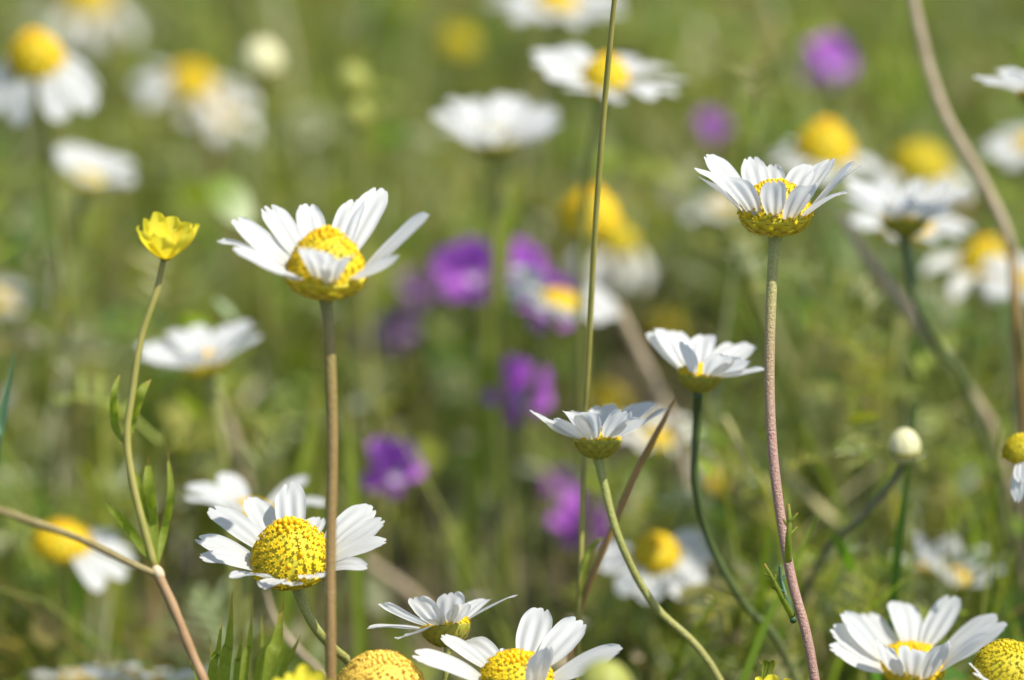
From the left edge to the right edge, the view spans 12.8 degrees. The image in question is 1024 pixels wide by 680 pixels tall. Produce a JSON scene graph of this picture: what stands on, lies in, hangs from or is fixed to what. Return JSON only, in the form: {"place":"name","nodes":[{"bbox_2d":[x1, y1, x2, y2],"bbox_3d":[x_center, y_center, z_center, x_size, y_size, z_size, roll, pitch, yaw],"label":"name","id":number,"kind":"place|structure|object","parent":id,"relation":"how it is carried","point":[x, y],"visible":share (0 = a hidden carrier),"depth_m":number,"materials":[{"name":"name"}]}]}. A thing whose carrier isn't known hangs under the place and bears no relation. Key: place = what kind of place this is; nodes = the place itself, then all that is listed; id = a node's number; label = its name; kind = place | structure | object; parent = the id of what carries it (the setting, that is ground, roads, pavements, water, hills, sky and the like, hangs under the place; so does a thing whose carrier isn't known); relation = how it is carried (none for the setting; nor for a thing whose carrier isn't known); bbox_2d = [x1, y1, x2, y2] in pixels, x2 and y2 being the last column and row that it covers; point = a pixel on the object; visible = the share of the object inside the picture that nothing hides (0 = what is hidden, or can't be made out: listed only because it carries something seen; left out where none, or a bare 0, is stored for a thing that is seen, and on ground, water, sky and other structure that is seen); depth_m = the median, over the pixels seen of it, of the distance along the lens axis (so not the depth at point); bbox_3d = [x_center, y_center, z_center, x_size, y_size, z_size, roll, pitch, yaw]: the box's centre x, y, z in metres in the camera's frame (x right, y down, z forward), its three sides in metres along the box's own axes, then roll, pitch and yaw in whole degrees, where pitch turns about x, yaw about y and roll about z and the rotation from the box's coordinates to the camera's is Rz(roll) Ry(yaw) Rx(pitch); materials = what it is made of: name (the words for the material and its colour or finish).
{"place":"outdoors","nodes":[
{"label":"outdoors","id":0,"kind":"place"},
{"bbox_2d":[0,0,1023,679],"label":"ground","id":1,"kind":"structure","parent":0,"point":[408,570],"depth_m":1.09,"materials":[{"name":"green plant"}]},
{"bbox_2d":[0,348,14,444],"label":"grass tuft","id":2,"kind":"object","parent":1,"relation":"on","point":[4,408],"visible":1,"depth_m":0.73,"materials":[{"name":"green plant"}]},
{"bbox_2d":[0,280,43,357],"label":"daisy","id":3,"kind":"object","parent":1,"relation":"on","point":[13,289],"visible":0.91,"depth_m":1.06,"materials":[{"name":"white plant"}]},
{"bbox_2d":[0,28,98,627],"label":"daisy","id":4,"kind":"object","parent":1,"relation":"on","point":[41,60],"visible":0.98,"depth_m":0.94,"materials":[{"name":"white plant"}]},
{"bbox_2d":[25,665,119,679],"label":"daisy","id":5,"kind":"object","parent":1,"relation":"on","point":[72,675],"visible":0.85,"depth_m":0.88,"materials":[{"name":"white plant"}]},
{"bbox_2d":[29,517,134,679],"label":"daisy","id":6,"kind":"object","parent":1,"relation":"on","point":[93,567],"visible":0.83,"depth_m":0.89,"materials":[{"name":"white plant"}]},
{"bbox_2d":[29,0,137,286],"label":"daisy","id":7,"kind":"object","parent":1,"relation":"on","point":[87,14],"visible":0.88,"depth_m":1.22,"materials":[{"name":"white plant"}]},
{"bbox_2d":[45,144,135,670],"bbox_3d":[-0.090,0.017,0.989,0.020,0.121,0.020,9,20,27],"label":"daisy","id":8,"kind":"object","parent":1,"relation":"on","point":[95,163],"visible":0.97,"depth_m":0.98,"materials":[{"name":"white plant"}]},
{"bbox_2d":[0,212,208,679],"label":"buttercup","id":9,"kind":"object","parent":1,"relation":"on","point":[164,239],"visible":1,"depth_m":0.75,"materials":[{"name":"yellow plant"}]},
{"bbox_2d":[74,664,208,679],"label":"daisy","id":10,"kind":"object","parent":1,"relation":"on","point":[133,672],"visible":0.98,"depth_m":0.86,"materials":[{"name":"white plant"}]},
{"bbox_2d":[133,63,247,401],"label":"daisy","id":11,"kind":"object","parent":1,"relation":"on","point":[196,82],"visible":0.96,"depth_m":1.15,"materials":[{"name":"white plant"}]},
{"bbox_2d":[141,320,262,664],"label":"daisy","id":12,"kind":"object","parent":1,"relation":"on","point":[201,351],"visible":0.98,"depth_m":0.88,"materials":[{"name":"white plant"}]},
{"bbox_2d":[181,87,258,314],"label":"daisy","id":13,"kind":"object","parent":1,"relation":"on","point":[219,131],"visible":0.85,"depth_m":1.15,"materials":[{"name":"white plant"}]},
{"bbox_2d":[215,384,267,627],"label":"dry stalk","id":14,"kind":"object","parent":1,"relation":"on","point":[241,469],"visible":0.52,"depth_m":0.96,"materials":[{"name":"plant"}]},
{"bbox_2d":[190,591,300,679],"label":"grass tuft","id":15,"kind":"object","parent":1,"relation":"on","point":[267,663],"visible":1,"depth_m":0.77,"materials":[{"name":"green plant"}]},
{"bbox_2d":[184,472,325,666],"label":"daisy","id":16,"kind":"object","parent":1,"relation":"on","point":[232,487],"visible":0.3,"depth_m":0.85,"materials":[{"name":"white plant"}]},
{"bbox_2d":[239,39,283,508],"bbox_3d":[-0.056,-0.003,1.030,0.010,0.133,0.010,0,18,0],"label":"flower bud","id":17,"kind":"object","parent":1,"relation":"on","point":[261,64],"visible":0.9,"depth_m":1.01,"materials":[{"name":"plant"}]},
{"bbox_2d":[195,482,385,665],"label":"daisy","id":18,"kind":"object","parent":1,"relation":"on","point":[284,539],"visible":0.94,"depth_m":0.77,"materials":[{"name":"white plant"}]},
{"bbox_2d":[265,589,325,679],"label":"dry stalk","id":19,"kind":"object","parent":1,"relation":"on","point":[303,655],"visible":0.7,"depth_m":0.84,"materials":[{"name":"beige plant"}]},
{"bbox_2d":[273,664,324,679],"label":"buttercup","id":20,"kind":"object","parent":1,"relation":"on","point":[303,671],"visible":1,"depth_m":0.72,"materials":[{"name":"yellow plant"}]},
{"bbox_2d":[275,378,368,678],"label":"grass tuft","id":21,"kind":"object","parent":1,"relation":"on","point":[305,461],"visible":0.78,"depth_m":0.89,"materials":[{"name":"green plant"}]},
{"bbox_2d":[217,187,428,679],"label":"daisy","id":22,"kind":"object","parent":1,"relation":"on","point":[324,265],"visible":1,"depth_m":0.74,"materials":[{"name":"white plant"}]},
{"bbox_2d":[335,63,369,572],"bbox_3d":[-0.035,-0.002,1.034,0.008,0.128,0.016,0,18,0],"label":"flower bud","id":23,"kind":"object","parent":1,"relation":"on","point":[352,83],"visible":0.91,"depth_m":1.01,"materials":[{"name":"green plant"}]},
{"bbox_2d":[345,324,376,500],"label":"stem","id":24,"kind":"object","parent":1,"relation":"on","point":[359,349],"visible":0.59,"depth_m":1.05,"materials":[{"name":"plant"}]},
{"bbox_2d":[345,101,384,631],"bbox_3d":[-0.033,0.007,1.013,0.008,0.124,0.009,0,18,0],"label":"flower bud","id":25,"kind":"object","parent":1,"relation":"on","point":[358,116],"visible":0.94,"depth_m":1.01,"materials":[{"name":"green plant"}]},
{"bbox_2d":[336,649,424,679],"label":"daisy","id":26,"kind":"object","parent":1,"relation":"on","point":[378,664],"visible":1,"depth_m":0.75,"materials":[{"name":"yellow plant"}]},
{"bbox_2d":[361,437,425,650],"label":"violet flower","id":27,"kind":"object","parent":1,"relation":"on","point":[389,456],"visible":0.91,"depth_m":0.94,"materials":[{"name":"purple plant"}]},
{"bbox_2d":[375,309,431,540],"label":"violet flower","id":28,"kind":"object","parent":1,"relation":"on","point":[399,329],"visible":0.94,"depth_m":1.05,"materials":[{"name":"purple plant"}]},
{"bbox_2d":[365,556,466,679],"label":"dry stalk","id":29,"kind":"object","parent":1,"relation":"on","point":[402,586],"visible":0.52,"depth_m":0.95,"materials":[{"name":"beige plant"}]},
{"bbox_2d":[396,268,461,520],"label":"violet flower","id":30,"kind":"object","parent":1,"relation":"on","point":[420,287],"visible":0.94,"depth_m":1.08,"materials":[{"name":"purple plant"}]},
{"bbox_2d":[367,591,516,679],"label":"daisy","id":31,"kind":"object","parent":1,"relation":"on","point":[451,613],"visible":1,"depth_m":0.77,"materials":[{"name":"white plant"}]},
{"bbox_2d":[437,27,477,309],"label":"daisy","id":32,"kind":"object","parent":1,"relation":"on","point":[456,44],"visible":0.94,"depth_m":1.22,"materials":[{"name":"yellow plant"}]},
{"bbox_2d":[432,237,502,632],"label":"violet flower","id":33,"kind":"object","parent":1,"relation":"on","point":[461,269],"visible":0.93,"depth_m":0.98,"materials":[{"name":"purple plant"}]},
{"bbox_2d":[454,162,522,679],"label":"grass tuft","id":34,"kind":"object","parent":1,"relation":"on","point":[482,429],"visible":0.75,"depth_m":0.96,"materials":[{"name":"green plant"}]},
{"bbox_2d":[432,94,559,648],"bbox_3d":[-0.003,0.019,0.953,0.026,0.139,0.025,0,18,0],"label":"daisy","id":35,"kind":"object","parent":1,"relation":"on","point":[497,130],"visible":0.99,"depth_m":0.94,"materials":[{"name":"white plant"}]},
{"bbox_2d":[0,0,1023,679],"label":"herb foliage","id":36,"kind":"object","parent":1,"relation":"on","point":[302,390],"visible":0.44,"depth_m":1.04,"materials":[{"name":"green plant"}]},
{"bbox_2d":[0,0,1023,679],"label":"leafy ground cover","id":37,"kind":"object","parent":1,"relation":"on","point":[226,194],"visible":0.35,"depth_m":1.10,"materials":[{"name":"green plant"}]},
{"bbox_2d":[0,0,1023,679],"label":"dry straw","id":38,"kind":"object","parent":1,"relation":"on","point":[672,192],"visible":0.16,"depth_m":1.13,"materials":[{"name":"green plant"}]},
{"bbox_2d":[412,607,622,679],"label":"daisy","id":39,"kind":"object","parent":1,"relation":"on","point":[543,646],"visible":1,"depth_m":0.76,"materials":[{"name":"white plant"}]},
{"bbox_2d":[484,355,552,609],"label":"violet flower","id":40,"kind":"object","parent":1,"relation":"on","point":[518,371],"visible":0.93,"depth_m":0.96,"materials":[{"name":"purple plant"}]},
{"bbox_2d":[501,238,544,588],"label":"violet flower","id":41,"kind":"object","parent":1,"relation":"on","point":[524,253],"visible":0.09,"depth_m":1.01,"materials":[{"name":"purple plant"}]},
{"bbox_2d":[515,266,575,614],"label":"violet flower","id":42,"kind":"object","parent":1,"relation":"on","point":[539,320],"visible":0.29,"depth_m":1.00,"materials":[{"name":"purple plant"}]},
{"bbox_2d":[476,265,619,672],"bbox_3d":[0.008,0.036,0.954,0.024,0.106,0.036,-6,19,-16],"label":"daisy","id":43,"kind":"object","parent":1,"relation":"on","point":[559,303],"visible":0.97,"depth_m":0.94,"materials":[{"name":"white plant"}]},
{"bbox_2d":[531,468,574,607],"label":"violet flower","id":44,"kind":"object","parent":1,"relation":"on","point":[566,475],"visible":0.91,"depth_m":1.02,"materials":[{"name":"purple plant"}]},
{"bbox_2d":[488,0,623,561],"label":"daisy","id":45,"kind":"object","parent":1,"relation":"on","point":[554,13],"visible":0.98,"depth_m":1.02,"materials":[{"name":"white plant"}]},
{"bbox_2d":[548,488,609,578],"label":"violet flower","id":46,"kind":"object","parent":1,"relation":"on","point":[567,519],"visible":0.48,"depth_m":0.97,"materials":[{"name":"purple plant"}]},
{"bbox_2d":[557,183,621,639],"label":"daisy","id":47,"kind":"object","parent":1,"relation":"on","point":[609,223],"visible":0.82,"depth_m":0.93,"materials":[{"name":"yellow plant"}]},
{"bbox_2d":[555,222,653,565],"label":"daisy","id":48,"kind":"object","parent":1,"relation":"on","point":[618,247],"visible":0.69,"depth_m":1.02,"materials":[{"name":"white plant"}]},
{"bbox_2d":[578,659,631,679],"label":"flower bud","id":49,"kind":"object","parent":1,"relation":"on","point":[602,669],"visible":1,"depth_m":0.68,"materials":[{"name":"plant"}]},
{"bbox_2d":[589,386,624,410],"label":"daisy","id":50,"kind":"object","parent":1,"relation":"on","point":[603,395],"visible":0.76,"depth_m":1.15,"materials":[{"name":"yellow plant"}]},
{"bbox_2d":[531,45,684,652],"bbox_3d":[0.019,0.018,0.927,0.031,0.157,0.030,0,18,0],"label":"daisy","id":51,"kind":"object","parent":1,"relation":"on","point":[582,67],"visible":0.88,"depth_m":0.91,"materials":[{"name":"white plant"}]},
{"bbox_2d":[567,397,675,679],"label":"dry stalk","id":52,"kind":"object","parent":1,"relation":"on","point":[620,509],"visible":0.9,"depth_m":0.79,"materials":[{"name":"plant"}]},
{"bbox_2d":[530,401,723,679],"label":"daisy","id":53,"kind":"object","parent":1,"relation":"on","point":[597,432],"visible":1,"depth_m":0.78,"materials":[{"name":"white plant"}]},
{"bbox_2d":[599,528,710,679],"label":"daisy","id":54,"kind":"object","parent":1,"relation":"on","point":[684,553],"visible":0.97,"depth_m":0.88,"materials":[{"name":"white plant"}]},
{"bbox_2d":[621,409,703,675],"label":"daisy","id":55,"kind":"object","parent":1,"relation":"on","point":[663,443],"visible":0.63,"depth_m":0.95,"materials":[{"name":"white plant"}]},
{"bbox_2d":[615,305,736,677],"bbox_3d":[0.035,0.042,0.944,0.030,0.100,0.006,5,19,15],"label":"dry stalk","id":56,"kind":"object","parent":1,"relation":"on","point":[655,386],"visible":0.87,"depth_m":0.93,"materials":[{"name":"plant"}]},
{"bbox_2d":[678,110,729,416],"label":"violet flower","id":57,"kind":"object","parent":1,"relation":"on","point":[712,123],"visible":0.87,"depth_m":1.12,"materials":[{"name":"purple plant"}]},
{"bbox_2d":[684,193,741,454],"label":"daisy","id":58,"kind":"object","parent":1,"relation":"on","point":[715,210],"visible":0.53,"depth_m":1.07,"materials":[{"name":"white plant"}]},
{"bbox_2d":[684,455,751,560],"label":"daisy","id":59,"kind":"object","parent":1,"relation":"on","point":[714,481],"visible":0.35,"depth_m":1.02,"materials":[{"name":"yellow plant"}]},
{"bbox_2d":[646,328,798,679],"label":"daisy","id":60,"kind":"object","parent":1,"relation":"on","point":[700,364],"visible":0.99,"depth_m":0.80,"materials":[{"name":"white plant"}]},
{"bbox_2d":[759,660,777,679],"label":"grass tuft","id":61,"kind":"object","parent":1,"relation":"on","point":[768,667],"visible":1,"depth_m":0.77,"materials":[{"name":"green plant"}]},
{"bbox_2d":[721,416,824,679],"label":"dry stalk","id":62,"kind":"object","parent":1,"relation":"on","point":[735,437],"visible":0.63,"depth_m":0.88,"materials":[{"name":"plant"}]},
{"bbox_2d":[755,674,790,679],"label":"buttercup","id":63,"kind":"object","parent":1,"relation":"on","point":[771,677],"visible":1,"depth_m":0.76,"materials":[{"name":"yellow plant"}]},
{"bbox_2d":[695,154,860,679],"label":"daisy","id":64,"kind":"object","parent":1,"relation":"on","point":[775,207],"visible":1,"depth_m":0.77,"materials":[{"name":"white plant"}]},
{"bbox_2d":[742,432,898,599],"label":"dry stalk","id":65,"kind":"object","parent":1,"relation":"on","point":[802,492],"visible":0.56,"depth_m":0.92,"materials":[{"name":"plant"}]},
{"bbox_2d":[769,117,877,551],"bbox_3d":[0.065,0.015,0.976,0.023,0.131,0.025,0,18,0],"label":"daisy","id":66,"kind":"object","parent":1,"relation":"on","point":[823,139],"visible":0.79,"depth_m":0.95,"materials":[{"name":"white plant"}]},
{"bbox_2d":[803,34,855,376],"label":"violet flower","id":67,"kind":"object","parent":1,"relation":"on","point":[835,58],"visible":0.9,"depth_m":1.11,"materials":[{"name":"purple plant"}]},
{"bbox_2d":[773,428,921,677],"bbox_3d":[0.058,0.063,0.858,0.006,0.114,0.055,-10,21,-29],"label":"flower bud","id":68,"kind":"object","parent":1,"relation":"on","point":[904,448],"visible":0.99,"depth_m":0.83,"materials":[{"name":"white plant"}]},
{"bbox_2d":[848,209,973,592],"bbox_3d":[0.080,0.033,0.937,0.026,0.123,0.026,0,18,0],"label":"daisy","id":69,"kind":"object","parent":1,"relation":"on","point":[928,233],"visible":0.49,"depth_m":0.92,"materials":[{"name":"white plant"}]},
{"bbox_2d":[829,595,1006,679],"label":"daisy","id":70,"kind":"object","parent":1,"relation":"on","point":[863,641],"visible":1,"depth_m":0.79,"materials":[{"name":"white plant"}]},
{"bbox_2d":[870,140,969,471],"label":"daisy","id":71,"kind":"object","parent":1,"relation":"on","point":[928,163],"visible":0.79,"depth_m":1.01,"materials":[{"name":"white plant"}]},
{"bbox_2d":[892,533,949,611],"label":"flower","id":72,"kind":"object","parent":1,"relation":"on","point":[925,571],"visible":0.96,"depth_m":0.90,"materials":[{"name":"white plant"}]},
{"bbox_2d":[837,211,1015,516],"bbox_3d":[0.091,0.037,0.912,0.054,0.129,0.012,0,18,0],"label":"dry stalk","id":73,"kind":"object","parent":1,"relation":"on","point":[890,288],"visible":0.73,"depth_m":0.90,"materials":[{"name":"plant"}]},
{"bbox_2d":[842,178,1023,610],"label":"daisy","id":74,"kind":"object","parent":1,"relation":"on","point":[905,215],"visible":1,"depth_m":0.87,"materials":[{"name":"white plant"}]},
{"bbox_2d":[917,534,1005,663],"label":"daisy","id":75,"kind":"object","parent":1,"relation":"on","point":[962,580],"visible":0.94,"depth_m":0.90,"materials":[{"name":"white plant"}]},
{"bbox_2d":[923,236,1007,539],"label":"daisy","id":76,"kind":"object","parent":1,"relation":"on","point":[974,256],"visible":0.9,"depth_m":0.96,"materials":[{"name":"white plant"}]},
{"bbox_2d":[908,0,1023,640],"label":"dry stalk","id":77,"kind":"object","parent":1,"relation":"on","point":[969,158],"visible":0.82,"depth_m":0.88,"materials":[{"name":"beige plant"}]},
{"bbox_2d":[969,638,1023,679],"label":"daisy","id":78,"kind":"object","parent":1,"relation":"on","point":[1001,659],"visible":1,"depth_m":0.76,"materials":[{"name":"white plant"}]},
{"bbox_2d":[974,67,1023,103],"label":"daisy","id":79,"kind":"object","parent":1,"relation":"on","point":[1012,78],"visible":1,"depth_m":0.83,"materials":[{"name":"white plant"}]},
{"bbox_2d":[979,126,1023,167],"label":"daisy","id":80,"kind":"object","parent":1,"relation":"on","point":[1010,148],"visible":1,"depth_m":0.99,"materials":[{"name":"white plant"}]},
{"bbox_2d":[982,255,1023,338],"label":"daisy","id":81,"kind":"object","parent":1,"relation":"on","point":[999,286],"visible":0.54,"depth_m":0.95,"materials":[{"name":"white plant"}]},
{"bbox_2d":[1001,432,1023,502],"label":"daisy","id":82,"kind":"object","parent":1,"relation":"on","point":[1012,451],"visible":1,"depth_m":0.79,"materials":[{"name":"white plant"}]},
{"bbox_2d":[1010,242,1023,432],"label":"dry stalk","id":83,"kind":"object","parent":1,"relation":"on","point":[1016,334],"visible":0.93,"depth_m":0.84,"materials":[{"name":"beige plant"}]},
{"bbox_2d":[574,0,616,679],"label":"wild grass","id":84,"kind":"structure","parent":0,"point":[582,563],"depth_m":0.79,"materials":[{"name":"green plant"}]},
{"bbox_2d":[648,316,681,387],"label":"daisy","id":85,"kind":"object","parent":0,"point":[668,323],"visible":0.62,"depth_m":1.19,"materials":[{"name":"yellow plant"}]}
]}

